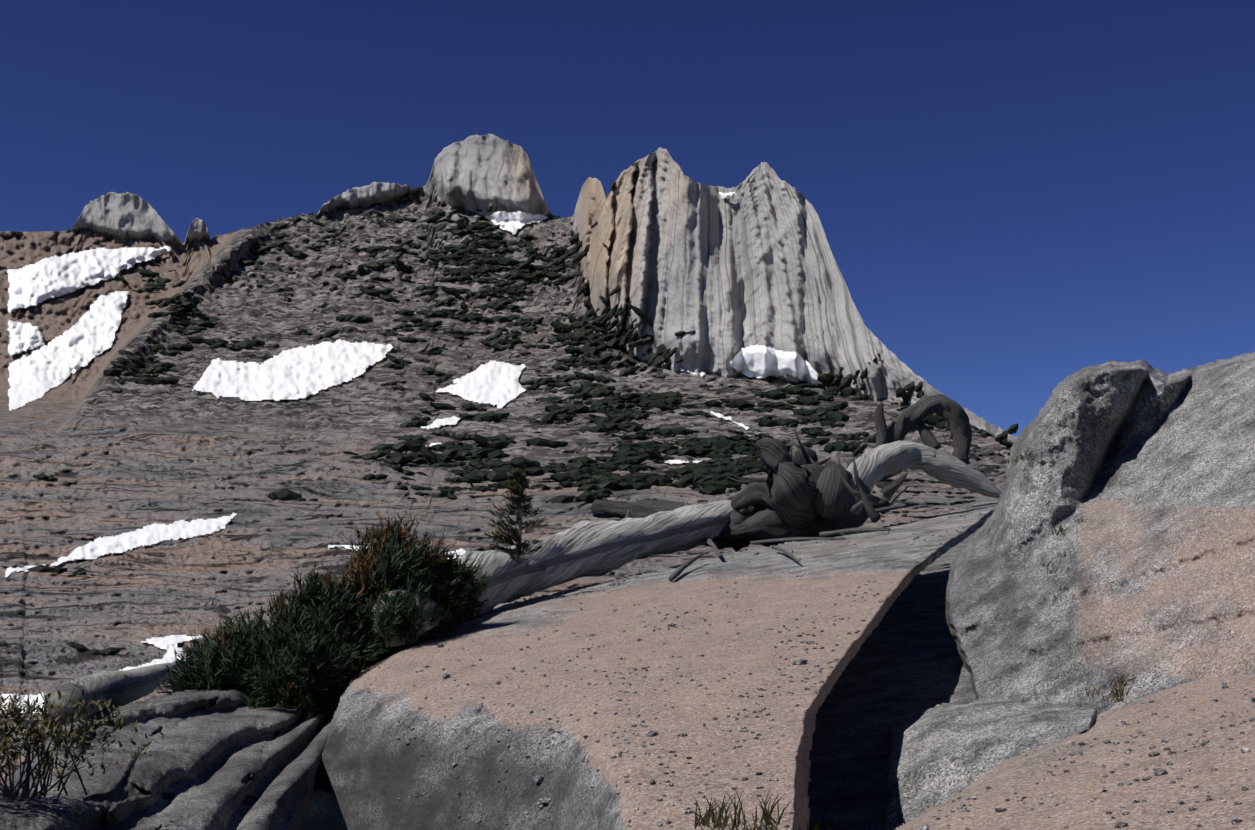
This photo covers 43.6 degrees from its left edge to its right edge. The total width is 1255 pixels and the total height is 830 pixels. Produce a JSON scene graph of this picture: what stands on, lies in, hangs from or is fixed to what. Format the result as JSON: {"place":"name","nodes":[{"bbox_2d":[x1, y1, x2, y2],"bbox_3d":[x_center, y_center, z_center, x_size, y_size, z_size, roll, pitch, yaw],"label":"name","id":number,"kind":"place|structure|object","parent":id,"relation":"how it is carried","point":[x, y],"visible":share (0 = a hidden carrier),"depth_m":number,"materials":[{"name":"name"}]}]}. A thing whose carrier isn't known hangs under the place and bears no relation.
{"place":"outdoors","nodes":[
{"label":"outdoors","id":0,"kind":"place"},
{"bbox_2d":[0,687,331,829],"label":"rock ledges","id":1,"kind":"object","parent":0,"point":[222,759],"visible":0.77,"depth_m":8.40,"materials":[{"name":"stone"}]},
{"bbox_2d":[0,681,91,802],"bbox_3d":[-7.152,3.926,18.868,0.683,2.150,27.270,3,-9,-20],"label":"twiggy shrub","id":2,"kind":"object","parent":1,"relation":"on","point":[25,793],"visible":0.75,"depth_m":6.52,"materials":[{"name":"brown plant"}]},
{"bbox_2d":[0,688,166,778],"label":"shrub leaves","id":3,"kind":"object","parent":2,"relation":"attached to","point":[15,714],"visible":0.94,"depth_m":6.49,"materials":[{"name":"green plant"}]},
{"bbox_2d":[155,512,491,723],"bbox_3d":[-2.342,1.739,11.976,2.509,2.043,1.640,0,-8,1],"label":"bush","id":4,"kind":"object","parent":1,"relation":"on","point":[288,657],"visible":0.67,"depth_m":11.88,"materials":[{"name":"green plant"}]},
{"bbox_2d":[206,520,462,680],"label":"shrub branches","id":5,"kind":"object","parent":1,"relation":"on","point":[280,611],"visible":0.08,"depth_m":12.00,"materials":[{"name":"brown plant"}]},
{"bbox_2d":[0,134,1017,786],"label":"mountain terrain","id":6,"kind":"structure","parent":0,"point":[748,264],"depth_m":208.72,"materials":[{"name":"stone"}]},
{"bbox_2d":[43,661,193,725],"bbox_3d":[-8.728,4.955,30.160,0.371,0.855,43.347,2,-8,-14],"label":"log","id":7,"kind":"object","parent":6,"relation":"on","point":[129,686],"visible":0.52,"depth_m":11.38,"materials":[{"name":"grey wood"}]},
{"bbox_2d":[0,192,822,713],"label":"snow patches","id":8,"kind":"object","parent":6,"relation":"on","point":[284,374],"visible":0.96,"depth_m":234.96,"materials":[{"name":"white snow"}]},
{"bbox_2d":[27,206,1017,654],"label":"shrubs","id":9,"kind":"object","parent":6,"relation":"on","point":[717,472],"visible":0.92,"depth_m":208.73,"materials":[{"name":"green plant"}]},
{"bbox_2d":[746,433,762,462],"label":"conifer tree","id":10,"kind":"object","parent":6,"relation":"on","point":[756,449],"depth_m":150.01,"materials":[{"name":"green plant"}]},
{"bbox_2d":[483,469,549,562],"bbox_3d":[-1.037,0.930,14.539,0.612,0.882,0.443,3,-9,-20],"label":"pine sapling","id":11,"kind":"object","parent":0,"point":[518,474],"depth_m":14.51,"materials":[{"name":"green plant"}]},
{"bbox_2d":[0,0,1254,436],"label":"sky","id":12,"kind":"structure","parent":0,"point":[1015,198],"materials":[{"name":"blue"}]},
{"bbox_2d":[298,503,996,829],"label":"rock slab","id":13,"kind":"object","parent":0,"point":[370,772],"visible":0.83,"depth_m":8.83,"materials":[{"name":"stone"}]},
{"bbox_2d":[372,394,1005,646],"bbox_3d":[2.696,1.162,21.813,5.312,3.945,21.372,-3,-8,17],"label":"fallen tree trunk","id":14,"kind":"object","parent":13,"relation":"on","point":[802,494],"visible":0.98,"depth_m":17.94,"materials":[{"name":"grey wood"}]},
{"bbox_2d":[347,513,1254,829],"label":"gravel pebbles","id":15,"kind":"object","parent":13,"relation":"on","point":[923,827],"depth_m":6.88,"materials":[{"name":"stone"}]},
{"bbox_2d":[689,449,1136,829],"bbox_3d":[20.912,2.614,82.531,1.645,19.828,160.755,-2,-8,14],"label":"grass tufts","id":16,"kind":"object","parent":13,"relation":"on","point":[766,817],"visible":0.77,"depth_m":5.10,"materials":[{"name":"green plant"}]},
{"bbox_2d":[807,489,1001,829],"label":"crevice","id":17,"kind":"object","parent":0,"point":[906,663],"visible":0.27,"depth_m":11.18,"materials":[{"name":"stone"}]},
{"bbox_2d":[884,698,1098,829],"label":"rock block","id":18,"kind":"object","parent":17,"relation":"on","point":[938,754],"visible":0.77,"depth_m":7.83,"materials":[{"name":"stone"}]},
{"bbox_2d":[946,352,1254,714],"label":"outcrop rock","id":19,"kind":"object","parent":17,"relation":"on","point":[1145,469],"visible":0.85,"depth_m":10.48,"materials":[{"name":"stone"}]},
{"bbox_2d":[896,674,1254,829],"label":"shelf rock","id":20,"kind":"object","parent":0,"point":[1021,775],"visible":0.96,"depth_m":5.52,"materials":[{"name":"stone"}]}
]}

